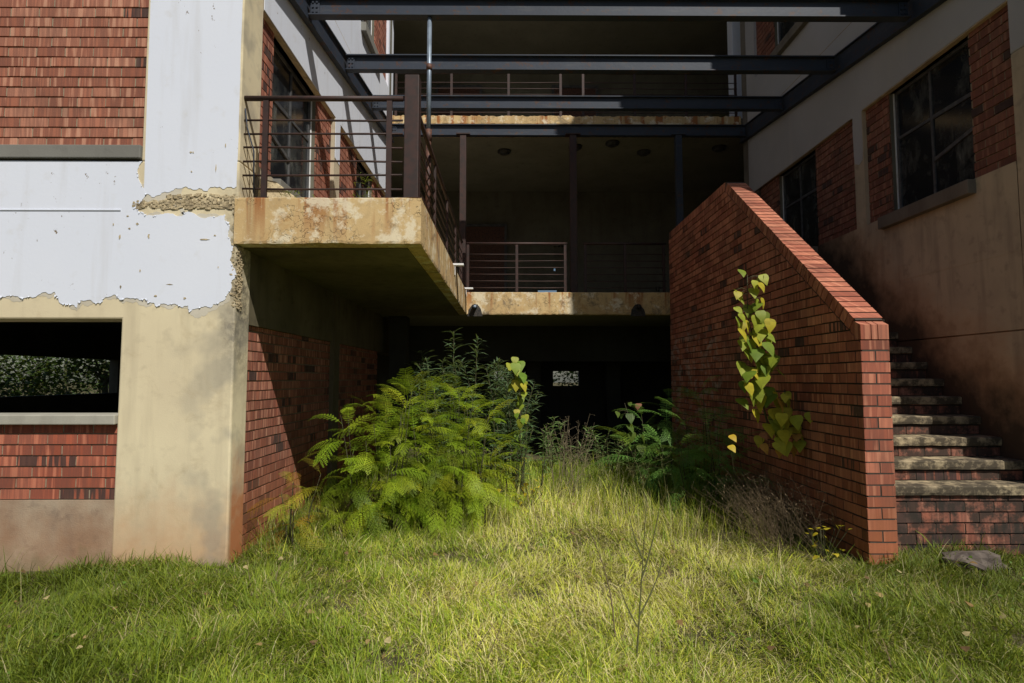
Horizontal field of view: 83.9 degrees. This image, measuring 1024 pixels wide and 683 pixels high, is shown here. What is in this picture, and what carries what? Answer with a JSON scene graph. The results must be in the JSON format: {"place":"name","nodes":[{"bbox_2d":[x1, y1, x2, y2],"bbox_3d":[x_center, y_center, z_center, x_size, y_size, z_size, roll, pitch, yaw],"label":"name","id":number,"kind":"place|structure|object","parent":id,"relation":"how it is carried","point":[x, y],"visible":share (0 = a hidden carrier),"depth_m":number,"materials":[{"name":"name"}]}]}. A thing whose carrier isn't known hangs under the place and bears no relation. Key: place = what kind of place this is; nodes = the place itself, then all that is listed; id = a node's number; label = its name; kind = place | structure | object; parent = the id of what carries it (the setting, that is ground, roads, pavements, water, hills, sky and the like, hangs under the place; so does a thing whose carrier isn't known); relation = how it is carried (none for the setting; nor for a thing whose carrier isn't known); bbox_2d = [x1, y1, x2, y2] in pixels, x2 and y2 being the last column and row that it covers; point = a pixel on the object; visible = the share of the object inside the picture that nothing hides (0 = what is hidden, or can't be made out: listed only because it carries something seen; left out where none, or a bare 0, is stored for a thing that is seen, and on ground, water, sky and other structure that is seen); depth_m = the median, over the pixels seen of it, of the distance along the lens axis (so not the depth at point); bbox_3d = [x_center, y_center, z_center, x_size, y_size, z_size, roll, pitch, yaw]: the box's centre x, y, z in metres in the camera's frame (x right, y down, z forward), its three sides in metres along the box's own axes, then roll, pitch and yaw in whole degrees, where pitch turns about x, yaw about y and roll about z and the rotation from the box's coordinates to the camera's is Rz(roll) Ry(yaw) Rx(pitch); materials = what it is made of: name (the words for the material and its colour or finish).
{"place":"outdoors","nodes":[
{"label":"outdoors","id":0,"kind":"place"},
{"bbox_2d":[0,269,577,382],"label":"sky","id":1,"kind":"structure","parent":0,"point":[561,378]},
{"bbox_2d":[0,383,1023,682],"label":"ground","id":2,"kind":"structure","parent":0,"point":[534,445],"depth_m":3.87,"materials":[{"name":"green plant"}]},
{"bbox_2d":[0,355,33,395],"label":"tree","id":3,"kind":"object","parent":2,"relation":"on","point":[12,366],"visible":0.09,"depth_m":25.84,"materials":[{"name":"green plant"}]},
{"bbox_2d":[0,355,71,396],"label":"tree","id":4,"kind":"object","parent":2,"relation":"on","point":[6,392],"visible":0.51,"depth_m":14.98,"materials":[{"name":"green plant"}]},
{"bbox_2d":[0,356,78,396],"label":"tree","id":5,"kind":"object","parent":2,"relation":"on","point":[39,381],"visible":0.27,"depth_m":18.13,"materials":[{"name":"green plant"}]},
{"bbox_2d":[0,355,91,395],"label":"tree","id":6,"kind":"object","parent":2,"relation":"on","point":[38,385],"visible":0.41,"depth_m":18.44,"materials":[{"name":"green plant"}]},
{"bbox_2d":[4,358,108,395],"bbox_3d":[-23.562,1.126,30.902,10.029,8.318,9.560,0,-4,0],"label":"tree","id":7,"kind":"object","parent":2,"relation":"on","point":[67,377],"visible":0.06,"depth_m":30.75,"materials":[{"name":"green plant"}]},
{"bbox_2d":[25,357,109,393],"bbox_3d":[-17.331,0.912,23.862,5.731,5.094,6.658,0,-4,0],"label":"tree","id":8,"kind":"object","parent":2,"relation":"on","point":[96,383],"visible":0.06,"depth_m":22.80,"materials":[{"name":"green plant"}]},
{"bbox_2d":[27,357,109,394],"bbox_3d":[-12.717,0.969,17.966,4.131,3.837,3.774,2,-4,-24],"label":"tree","id":9,"kind":"object","parent":2,"relation":"on","point":[103,377],"visible":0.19,"depth_m":17.81,"materials":[{"name":"green plant"}]},
{"bbox_2d":[0,0,391,571],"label":"building","id":10,"kind":"structure","parent":2,"relation":"on","point":[124,168],"depth_m":4.60,"materials":[{"name":"beige paint"}]},
{"bbox_2d":[245,108,254,193],"bbox_3d":[-2.142,-1.557,4.648,0.100,0.711,0.012,0,-4,0],"label":"cable","id":11,"kind":"object","parent":10,"relation":"attached to","point":[253,153],"visible":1,"depth_m":4.64,"materials":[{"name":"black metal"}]},
{"bbox_2d":[269,44,311,197],"bbox_3d":[-2.335,-2.164,5.938,0.064,1.410,1.199,0,-4,0],"label":"window","id":12,"kind":"structure","parent":10,"relation":"in","point":[285,82],"depth_m":5.96,"materials":[{"name":"glass"}]},
{"bbox_2d":[234,197,466,315],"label":"balcony","id":13,"kind":"structure","parent":10,"relation":"attached to","point":[385,256],"depth_m":4.74,"materials":[{"name":"concrete"}]},
{"bbox_2d":[258,179,294,197],"bbox_3d":[-1.904,-1.259,4.973,0.530,0.258,0.412,0,-4,0],"label":"concrete lump","id":14,"kind":"object","parent":13,"relation":"on","point":[273,193],"visible":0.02,"depth_m":4.86,"materials":[{"name":"beige concrete"}]},
{"bbox_2d":[277,190,314,197],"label":"balcony weed","id":15,"kind":"object","parent":13,"relation":"on","point":[290,192],"visible":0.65,"depth_m":4.69,"materials":[{"name":"green plant"}]},
{"bbox_2d":[242,96,403,197],"bbox_3d":[-1.546,-1.586,4.663,1.298,0.871,0.100,0,-4,0],"label":"railing","id":16,"kind":"object","parent":13,"relation":"on","point":[264,175],"visible":0.92,"depth_m":4.66,"materials":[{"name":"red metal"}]},
{"bbox_2d":[352,173,379,197],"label":"balcony weed","id":17,"kind":"object","parent":13,"relation":"on","point":[368,186],"visible":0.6,"depth_m":4.83,"materials":[{"name":"green plant"}]},
{"bbox_2d":[397,75,425,205],"bbox_3d":[-0.828,-1.677,4.734,0.204,1.060,0.204,0,-4,0],"label":"steel post","id":18,"kind":"object","parent":13,"relation":"on","point":[412,136],"visible":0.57,"depth_m":4.68,"materials":[{"name":"metal"}]},
{"bbox_2d":[425,17,431,214],"bbox_3d":[-0.865,-2.232,5.902,0.068,2.320,0.068,0,-4,0],"label":"pipe","id":19,"kind":"object","parent":13,"relation":"on","point":[429,70],"visible":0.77,"depth_m":5.90,"materials":[{"name":"grey metal"}]},
{"bbox_2d":[420,117,462,280],"bbox_3d":[-0.833,-1.421,7.204,0.100,0.871,4.802,0,-4,0],"label":"railing","id":20,"kind":"object","parent":13,"relation":"on","point":[434,206],"visible":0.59,"depth_m":6.41,"materials":[{"name":"red metal"}]},
{"bbox_2d":[453,263,463,271],"bbox_3d":[-0.734,-0.930,7.356,0.220,0.150,0.070,0,-4,0],"label":"bracket","id":21,"kind":"object","parent":13,"relation":"attached to","point":[458,264],"visible":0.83,"depth_m":7.33,"materials":[{"name":"white metal"}]},
{"bbox_2d":[464,287,472,296],"bbox_3d":[-0.745,-0.803,9.302,0.220,0.150,0.070,0,-4,0],"label":"bracket","id":22,"kind":"object","parent":13,"relation":"attached to","point":[468,288],"visible":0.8,"depth_m":9.27,"materials":[{"name":"white metal"}]},
{"bbox_2d":[355,163,368,197],"bbox_3d":[-2.352,-1.982,8.743,0.064,1.410,0.979,0,-4,0],"label":"window","id":23,"kind":"structure","parent":10,"relation":"in","point":[361,183],"depth_m":8.82,"materials":[{"name":"glass"}]},
{"bbox_2d":[361,20,371,34],"bbox_3d":[-2.352,-5.375,8.963,0.064,1.410,0.979,0,-4,0],"label":"window","id":24,"kind":"structure","parent":10,"relation":"in","point":[369,22],"depth_m":9.40,"materials":[{"name":"metal"}]},
{"bbox_2d":[247,451,348,554],"bbox_3d":[-1.826,1.393,4.805,0.936,0.896,0.741,1,-4,-22],"label":"feathery sapling","id":25,"kind":"object","parent":2,"relation":"on","point":[290,512],"visible":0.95,"depth_m":4.77,"materials":[{"name":"green plant"}]},
{"bbox_2d":[327,475,390,535],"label":"dry weeds","id":26,"kind":"object","parent":2,"relation":"on","point":[347,507],"visible":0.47,"depth_m":5.16,"materials":[{"name":"plant"}]},
{"bbox_2d":[39,20,743,456],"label":"building","id":27,"kind":"structure","parent":2,"relation":"on","point":[605,344],"depth_m":13.15,"materials":[{"name":"black paint"}]},
{"bbox_2d":[435,85,481,115],"bbox_3d":[-1.280,-5.077,13.700,1.120,2.210,0.098,0,-4,0],"label":"door","id":28,"kind":"structure","parent":27,"relation":"in","point":[438,91],"depth_m":13.72,"materials":[{"name":"metal"}]},
{"bbox_2d":[456,133,469,286],"bbox_3d":[-0.859,-2.231,9.941,0.242,2.842,0.187,0,-4,0],"label":"steel post","id":29,"kind":"object","parent":27,"relation":"on","point":[462,198],"visible":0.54,"depth_m":9.90,"materials":[{"name":"brown metal"}]},
{"bbox_2d":[288,0,946,143],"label":"steel pergola","id":30,"kind":"object","parent":29,"relation":"on","point":[892,19],"visible":0.94,"depth_m":7.33,"materials":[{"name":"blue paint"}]},
{"bbox_2d":[467,304,482,315],"bbox_3d":[-0.621,-0.530,9.511,0.260,0.208,0.133,0,-4,0],"label":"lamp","id":31,"kind":"object","parent":27,"relation":"attached to","point":[474,310],"visible":1,"depth_m":9.54,"materials":[{"name":"black metal"}]},
{"bbox_2d":[394,73,561,116],"bbox_3d":[-0.627,-4.606,10.618,3.167,0.871,0.100,0,-4,0],"label":"railing","id":32,"kind":"object","parent":27,"relation":"on","point":[451,82],"visible":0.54,"depth_m":10.62,"materials":[{"name":"red metal"}]},
{"bbox_2d":[466,224,506,291],"bbox_3d":[-0.680,-1.684,13.483,1.120,2.210,0.098,0,-4,0],"label":"door","id":33,"kind":"structure","parent":27,"relation":"in","point":[474,232],"depth_m":13.48,"materials":[{"name":"metal"}]},
{"bbox_2d":[497,148,510,155],"bbox_3d":[-0.155,-3.716,11.196,0.260,0.070,0.260,0,-4,0],"label":"ceiling lamp","id":34,"kind":"object","parent":27,"relation":"attached to","point":[503,151],"visible":1,"depth_m":11.12,"materials":[{"name":"black metal"}]},
{"bbox_2d":[466,242,566,291],"bbox_3d":[0.078,-1.259,9.703,1.760,0.871,0.100,0,-4,0],"label":"railing","id":35,"kind":"object","parent":27,"relation":"on","point":[517,254],"visible":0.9,"depth_m":9.70,"materials":[{"name":"grey metal"}]},
{"bbox_2d":[565,133,580,291],"bbox_3d":[1.071,-2.230,9.952,0.264,2.842,0.204,0,-4,0],"label":"steel post","id":36,"kind":"object","parent":27,"relation":"on","point":[572,137],"visible":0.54,"depth_m":9.90,"materials":[{"name":"brown metal"}]},
{"bbox_2d":[552,85,598,116],"bbox_3d":[1.520,-5.076,13.716,1.120,2.210,0.098,0,-4,0],"label":"door","id":37,"kind":"structure","parent":27,"relation":"in","point":[566,89],"depth_m":13.74,"materials":[{"name":"metal"}]},
{"bbox_2d":[577,144,581,150],"bbox_3d":[1.220,-3.730,10.984,0.260,0.070,0.260,0,-4,0],"label":"ceiling lamp","id":38,"kind":"object","parent":27,"relation":"attached to","point":[579,146],"visible":0.43,"depth_m":10.92,"materials":[{"name":"black metal"}]},
{"bbox_2d":[605,140,618,147],"bbox_3d":[1.901,-3.742,10.803,0.260,0.070,0.260,0,-4,0],"label":"ceiling lamp","id":39,"kind":"object","parent":27,"relation":"attached to","point":[611,143],"visible":1,"depth_m":10.73,"materials":[{"name":"black metal"}]},
{"bbox_2d":[583,242,666,291],"bbox_3d":[1.920,-1.258,9.714,1.440,0.871,0.100,0,-4,0],"label":"railing","id":40,"kind":"object","parent":27,"relation":"on","point":[625,274],"visible":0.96,"depth_m":9.71,"materials":[{"name":"red metal"}]},
{"bbox_2d":[631,304,645,315],"bbox_3d":[2.115,-0.531,9.527,0.260,0.208,0.133,0,-4,0],"label":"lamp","id":41,"kind":"object","parent":27,"relation":"attached to","point":[637,309],"visible":1,"depth_m":9.56,"materials":[{"name":"black metal"}]},
{"bbox_2d":[637,149,649,156],"bbox_3d":[2.595,-3.713,11.240,0.260,0.070,0.260,0,-4,0],"label":"ceiling lamp","id":42,"kind":"object","parent":27,"relation":"attached to","point":[643,152],"visible":1,"depth_m":11.17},
{"bbox_2d":[581,74,737,116],"bbox_3d":[2.753,-4.605,10.638,2.952,0.871,0.100,0,-4,0],"label":"railing","id":43,"kind":"object","parent":27,"relation":"on","point":[685,83],"visible":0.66,"depth_m":10.64,"materials":[{"name":"red metal"}]},
{"bbox_2d":[670,133,685,225],"bbox_3d":[2.931,-2.230,9.963,0.242,2.842,0.187,0,-4,0],"label":"steel post","id":44,"kind":"object","parent":27,"relation":"on","point":[677,137],"visible":0.54,"depth_m":9.96,"materials":[{"name":"brown metal"}]},
{"bbox_2d":[307,366,527,546],"bbox_3d":[-0.855,1.134,5.437,2.062,1.768,1.599,0,-4,0],"label":"feathery shrub","id":45,"kind":"object","parent":2,"relation":"on","point":[436,490],"visible":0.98,"depth_m":5.23,"materials":[{"name":"green plant"}]},
{"bbox_2d":[404,327,543,483],"bbox_3d":[-0.482,0.844,7.361,1.959,2.040,1.237,0,-4,0],"label":"narrow leaf shrub","id":46,"kind":"object","parent":2,"relation":"on","point":[493,427],"visible":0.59,"depth_m":7.25,"materials":[{"name":"green plant"}]},
{"bbox_2d":[471,590,509,659],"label":"dry weed stem","id":47,"kind":"object","parent":2,"relation":"on","point":[488,631],"visible":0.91,"depth_m":2.96,"materials":[{"name":"plant"}]},
{"bbox_2d":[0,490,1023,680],"bbox_3d":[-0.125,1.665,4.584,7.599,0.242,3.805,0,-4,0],"label":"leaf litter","id":48,"kind":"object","parent":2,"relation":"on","point":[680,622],"visible":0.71,"depth_m":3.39,"materials":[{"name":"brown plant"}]},
{"bbox_2d":[506,357,528,486],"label":"heart leaf creeper","id":49,"kind":"object","parent":2,"relation":"on","point":[515,366],"visible":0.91,"depth_m":6.26,"materials":[{"name":"green plant"}]},
{"bbox_2d":[495,416,553,506],"bbox_3d":[0.103,1.299,6.249,0.645,0.940,0.691,-2,-4,22],"label":"narrow leaf weed","id":50,"kind":"object","parent":2,"relation":"on","point":[522,473],"visible":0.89,"depth_m":6.12,"materials":[{"name":"green plant"}]},
{"bbox_2d":[497,476,567,508],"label":"yellow weed","id":51,"kind":"object","parent":2,"relation":"on","point":[525,494],"visible":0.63,"depth_m":5.85,"materials":[{"name":"green plant"}]},
{"bbox_2d":[553,371,577,385],"bbox_3d":[2.519,1.252,20.702,4.688,4.952,5.111,0,-4,0],"label":"tree","id":52,"kind":"object","parent":2,"relation":"on","point":[571,376],"visible":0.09,"depth_m":20.83,"materials":[{"name":"green plant"}]},
{"bbox_2d":[540,415,603,498],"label":"dry weeds","id":53,"kind":"object","parent":2,"relation":"on","point":[567,446],"visible":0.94,"depth_m":6.38,"materials":[{"name":"green plant"}]},
{"bbox_2d":[508,436,674,509],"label":"dry weeds","id":54,"kind":"object","parent":2,"relation":"on","point":[600,476],"visible":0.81,"depth_m":6.38,"materials":[{"name":"green plant"}]},
{"bbox_2d":[586,524,615,636],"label":"dry weed stem","id":55,"kind":"object","parent":2,"relation":"on","point":[608,587],"visible":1,"depth_m":3.29,"materials":[{"name":"plant"}]},
{"bbox_2d":[534,416,678,477],"bbox_3d":[1.321,1.487,7.997,2.066,0.846,1.418,0,-4,0],"label":"narrow leaf weed","id":56,"kind":"object","parent":2,"relation":"on","point":[586,445],"visible":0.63,"depth_m":8.00,"materials":[{"name":"green plant"}]},
{"bbox_2d":[615,402,652,484],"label":"heart leaf weed","id":57,"kind":"object","parent":2,"relation":"on","point":[630,417],"visible":0.84,"depth_m":6.85,"materials":[{"name":"green plant"}]},
{"bbox_2d":[618,496,664,662],"bbox_3d":[0.664,1.211,2.905,0.252,0.861,0.056,0,-4,0],"label":"dry weed stem","id":58,"kind":"object","parent":2,"relation":"on","point":[642,575],"visible":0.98,"depth_m":2.90,"materials":[{"name":"brown plant"}]},
{"bbox_2d":[588,375,773,517],"bbox_3d":[1.972,1.221,6.758,2.046,1.643,2.292,0,-4,0],"label":"feathery shrub","id":59,"kind":"object","parent":2,"relation":"on","point":[697,456],"visible":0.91,"depth_m":6.52,"materials":[{"name":"green plant"}]},
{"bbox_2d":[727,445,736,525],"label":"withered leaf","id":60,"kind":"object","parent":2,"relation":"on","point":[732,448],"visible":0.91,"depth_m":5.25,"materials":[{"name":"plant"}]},
{"bbox_2d":[728,434,737,520],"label":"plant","id":61,"kind":"object","parent":2,"relation":"on","point":[733,437],"visible":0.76,"depth_m":5.31,"materials":[{"name":"plant"}]},
{"bbox_2d":[672,459,841,558],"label":"dry weeds","id":62,"kind":"object","parent":2,"relation":"on","point":[771,525],"visible":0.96,"depth_m":4.90,"materials":[{"name":"brown plant"}]},
{"bbox_2d":[669,182,898,564],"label":"brick wall","id":63,"kind":"structure","parent":2,"relation":"on","point":[830,332],"depth_m":5.46,"materials":[{"name":"red brick"}]},
{"bbox_2d":[733,269,803,447],"bbox_3d":[2.373,0.162,5.265,0.700,1.648,0.256,1,-4,-10],"label":"heart leaf creeper","id":64,"kind":"object","parent":63,"relation":"attached to","point":[766,365],"visible":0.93,"depth_m":5.24,"materials":[{"name":"green plant"}]},
{"bbox_2d":[760,389,812,457],"bbox_3d":[2.478,0.751,5.177,0.500,0.628,0.216,0,-4,0],"label":"heart leaf creeper","id":65,"kind":"object","parent":63,"relation":"attached to","point":[781,445],"visible":1,"depth_m":5.14,"materials":[{"name":"green plant"}]},
{"bbox_2d":[806,524,848,562],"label":"yellow weed","id":66,"kind":"object","parent":2,"relation":"on","point":[821,556],"visible":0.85,"depth_m":4.37,"materials":[{"name":"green plant"}]},
{"bbox_2d":[740,0,1023,480],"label":"building","id":67,"kind":"structure","parent":2,"relation":"on","point":[885,181],"depth_m":5.91,"materials":[{"name":"paint"}]},
{"bbox_2d":[777,22,795,43],"bbox_3d":[4.380,-5.386,8.794,0.064,1.410,1.099,0,-4,0],"label":"window","id":68,"kind":"structure","parent":67,"relation":"in","point":[783,28],"depth_m":9.21,"materials":[{"name":"glass"}]},
{"bbox_2d":[782,152,818,246],"bbox_3d":[4.380,-1.993,8.573,0.064,1.410,1.099,0,-4,0],"label":"window","id":69,"kind":"structure","parent":67,"relation":"in","point":[799,185],"depth_m":8.55,"materials":[{"name":"glass"}]},
{"bbox_2d":[893,39,975,208],"bbox_3d":[4.396,-2.166,5.914,0.064,1.410,1.129,0,-4,0],"label":"window","id":70,"kind":"structure","parent":67,"relation":"in","point":[933,124],"depth_m":5.91,"materials":[{"name":"glass"}]},
{"bbox_2d":[839,274,1023,557],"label":"staircase","id":71,"kind":"structure","parent":2,"relation":"on","point":[957,476],"depth_m":4.74,"materials":[{"name":"brick"}]},
{"bbox_2d":[941,550,1011,571],"bbox_3d":[3.367,1.629,4.169,0.428,0.194,0.316,0,-4,0],"label":"rock","id":72,"kind":"object","parent":2,"relation":"on","point":[983,559],"visible":0.59,"depth_m":4.09,"materials":[{"name":"grey stone"}]}
]}

